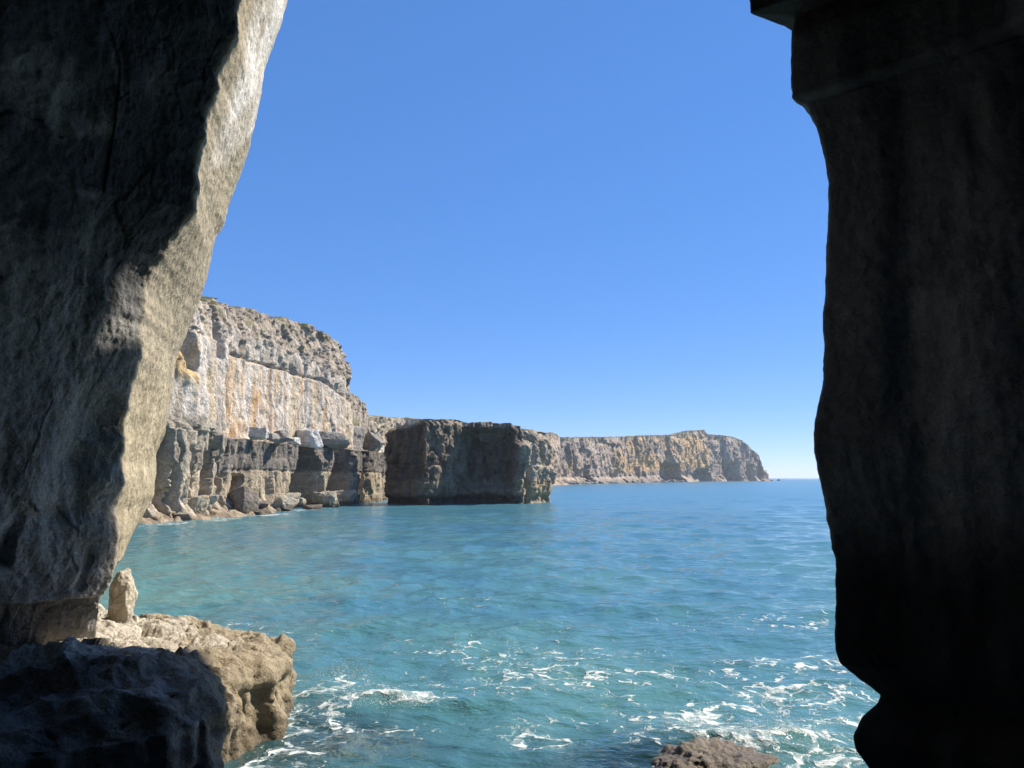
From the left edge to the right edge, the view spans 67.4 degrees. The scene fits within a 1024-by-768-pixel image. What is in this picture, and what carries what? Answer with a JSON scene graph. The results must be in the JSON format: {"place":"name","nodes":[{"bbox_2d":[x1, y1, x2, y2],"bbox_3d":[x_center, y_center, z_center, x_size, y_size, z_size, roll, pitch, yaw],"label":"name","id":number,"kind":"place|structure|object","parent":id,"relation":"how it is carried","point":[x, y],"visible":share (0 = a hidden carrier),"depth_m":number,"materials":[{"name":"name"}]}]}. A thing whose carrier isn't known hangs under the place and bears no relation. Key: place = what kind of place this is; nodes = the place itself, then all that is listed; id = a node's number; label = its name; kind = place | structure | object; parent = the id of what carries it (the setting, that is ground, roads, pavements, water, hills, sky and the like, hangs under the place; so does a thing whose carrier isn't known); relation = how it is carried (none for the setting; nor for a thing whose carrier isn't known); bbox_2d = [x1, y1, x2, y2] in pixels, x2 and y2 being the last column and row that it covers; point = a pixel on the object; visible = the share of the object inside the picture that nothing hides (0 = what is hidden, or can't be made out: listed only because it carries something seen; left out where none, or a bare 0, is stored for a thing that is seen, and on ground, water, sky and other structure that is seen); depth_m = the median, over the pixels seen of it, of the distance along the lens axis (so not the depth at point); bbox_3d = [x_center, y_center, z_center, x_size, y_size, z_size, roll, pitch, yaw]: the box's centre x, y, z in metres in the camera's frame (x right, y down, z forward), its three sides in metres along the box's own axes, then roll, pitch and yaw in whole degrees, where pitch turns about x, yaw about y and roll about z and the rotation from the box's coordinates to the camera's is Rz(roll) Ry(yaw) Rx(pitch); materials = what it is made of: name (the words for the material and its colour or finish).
{"place":"outdoors","nodes":[
{"label":"outdoors","id":0,"kind":"place"},
{"bbox_2d":[0,0,287,646],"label":"cave wall","id":1,"kind":"structure","parent":0,"point":[126,128],"depth_m":11.92,"materials":[{"name":"stone"}]},
{"bbox_2d":[139,506,276,523],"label":"rocky shore","id":2,"kind":"structure","parent":0,"point":[215,513],"depth_m":76.22,"materials":[{"name":"stone"}]},
{"bbox_2d":[187,495,209,513],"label":"boulder","id":3,"kind":"object","parent":2,"relation":"on","point":[198,504],"visible":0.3,"depth_m":74.69,"materials":[{"name":"stone"}]},
{"bbox_2d":[207,495,218,512],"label":"boulder","id":4,"kind":"object","parent":2,"relation":"on","point":[213,500],"visible":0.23,"depth_m":76.80,"materials":[{"name":"stone"}]},
{"bbox_2d":[228,485,259,513],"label":"boulder","id":5,"kind":"object","parent":2,"relation":"on","point":[245,499],"visible":0.73,"depth_m":82.05,"materials":[{"name":"stone"}]},
{"bbox_2d":[253,509,272,514],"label":"boulder","id":6,"kind":"object","parent":2,"relation":"on","point":[263,512],"visible":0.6,"depth_m":83.97,"materials":[{"name":"stone"}]},
{"bbox_2d":[258,500,268,508],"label":"boulder","id":7,"kind":"object","parent":2,"relation":"on","point":[264,504],"visible":0.34,"depth_m":86.65,"materials":[{"name":"stone"}]},
{"bbox_2d":[275,492,300,510],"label":"boulder","id":8,"kind":"object","parent":2,"relation":"on","point":[287,501],"visible":0.85,"depth_m":94.24,"materials":[{"name":"stone"}]},
{"bbox_2d":[143,296,387,522],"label":"sea cliff","id":9,"kind":"structure","parent":0,"point":[239,371],"depth_m":93.73,"materials":[{"name":"stone"}]},
{"bbox_2d":[248,427,269,439],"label":"fallen block","id":10,"kind":"object","parent":9,"relation":"on","point":[256,433],"depth_m":88.23,"materials":[{"name":"stone"}]},
{"bbox_2d":[266,433,279,442],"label":"fallen block","id":11,"kind":"object","parent":9,"relation":"on","point":[274,437],"depth_m":92.54,"materials":[{"name":"stone"}]},
{"bbox_2d":[274,430,288,444],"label":"fallen block","id":12,"kind":"object","parent":9,"relation":"on","point":[282,433],"depth_m":95.42,"materials":[{"name":"stone"}]},
{"bbox_2d":[278,437,294,441],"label":"fallen block","id":13,"kind":"object","parent":9,"relation":"on","point":[285,439],"depth_m":94.38,"materials":[{"name":"stone"}]},
{"bbox_2d":[287,437,300,444],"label":"fallen block","id":14,"kind":"object","parent":9,"relation":"on","point":[297,441],"depth_m":100.60,"materials":[{"name":"stone"}]},
{"bbox_2d":[296,429,322,448],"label":"fallen block","id":15,"kind":"object","parent":9,"relation":"on","point":[310,438],"depth_m":104.86,"materials":[{"name":"stone"}]},
{"bbox_2d":[319,431,349,450],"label":"fallen block","id":16,"kind":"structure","parent":9,"relation":"on","point":[335,441],"depth_m":110.33,"materials":[{"name":"stone"}]},
{"bbox_2d":[353,426,364,449],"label":"fallen block","id":17,"kind":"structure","parent":9,"relation":"on","point":[359,435],"depth_m":124.75,"materials":[{"name":"stone"}]},
{"bbox_2d":[362,431,383,452],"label":"fallen block","id":18,"kind":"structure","parent":9,"relation":"on","point":[372,441],"depth_m":130.50,"materials":[{"name":"stone"}]},
{"bbox_2d":[367,415,404,451],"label":"sea cliff","id":19,"kind":"structure","parent":0,"point":[379,426],"depth_m":178.89,"materials":[{"name":"stone"}]},
{"bbox_2d":[99,478,879,767],"bbox_3d":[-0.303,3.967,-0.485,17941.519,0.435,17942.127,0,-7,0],"label":"sea","id":20,"kind":"structure","parent":0,"point":[563,624],"depth_m":22.98,"materials":[{"name":"liquid"}]},
{"bbox_2d":[297,497,305,505],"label":"boulder","id":21,"kind":"object","parent":20,"relation":"in","point":[302,501],"visible":0.66,"depth_m":101.40,"materials":[{"name":"stone"}]},
{"bbox_2d":[303,504,322,509],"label":"boulder","id":22,"kind":"object","parent":20,"relation":"in","point":[317,507],"visible":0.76,"depth_m":98.30,"materials":[{"name":"stone"}]},
{"bbox_2d":[309,491,339,507],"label":"boulder","id":23,"kind":"object","parent":20,"relation":"in","point":[327,499],"visible":0.82,"depth_m":104.68,"materials":[{"name":"stone"}]},
{"bbox_2d":[267,726,408,767],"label":"submerged rock","id":24,"kind":"object","parent":20,"relation":"in","point":[336,748],"visible":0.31,"depth_m":12.12,"materials":[{"name":"stone"}]},
{"bbox_2d":[334,490,356,505],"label":"boulder","id":25,"kind":"object","parent":20,"relation":"in","point":[345,498],"visible":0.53,"depth_m":110.01,"materials":[{"name":"stone"}]},
{"bbox_2d":[384,418,556,504],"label":"sea stack","id":26,"kind":"object","parent":20,"relation":"in","point":[438,461],"visible":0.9,"depth_m":120.14,"materials":[{"name":"stone"}]},
{"bbox_2d":[295,636,857,767],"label":"sea spray","id":27,"kind":"object","parent":20,"relation":"on","point":[625,728],"visible":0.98,"depth_m":11.96,"materials":[{"name":"white liquid"}]},
{"bbox_2d":[645,737,779,767],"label":"half sunk rock","id":28,"kind":"object","parent":20,"relation":"in","point":[704,752],"visible":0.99,"depth_m":10.81,"materials":[{"name":"stone"}]},
{"bbox_2d":[296,708,689,767],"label":"seabed","id":29,"kind":"structure","parent":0,"point":[637,758],"depth_m":17.78,"materials":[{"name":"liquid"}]},
{"bbox_2d":[0,603,299,767],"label":"rock ledge","id":30,"kind":"object","parent":29,"relation":"on","point":[156,690],"visible":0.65,"depth_m":10.26,"materials":[{"name":"stone"}]},
{"bbox_2d":[107,568,137,623],"bbox_3d":[-7.614,4.201,14.999,0.484,1.203,0.497,0,-7,0],"label":"rock pinnacle","id":31,"kind":"object","parent":30,"relation":"on","point":[123,593],"visible":0.84,"depth_m":14.85,"materials":[{"name":"stone"}]},
{"bbox_2d":[202,0,828,477],"label":"sky","id":32,"kind":"structure","parent":0,"point":[564,218],"materials":[{"name":"blue"}]},
{"bbox_2d":[401,417,769,484],"bbox_3d":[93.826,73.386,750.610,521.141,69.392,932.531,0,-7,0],"label":"headland","id":33,"kind":"structure","parent":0,"point":[695,456],"depth_m":703.67,"materials":[{"name":"stone"}]},
{"bbox_2d":[750,0,1023,767],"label":"cave wall","id":34,"kind":"structure","parent":0,"point":[914,109],"depth_m":9.32,"materials":[{"name":"stone"}]}
]}

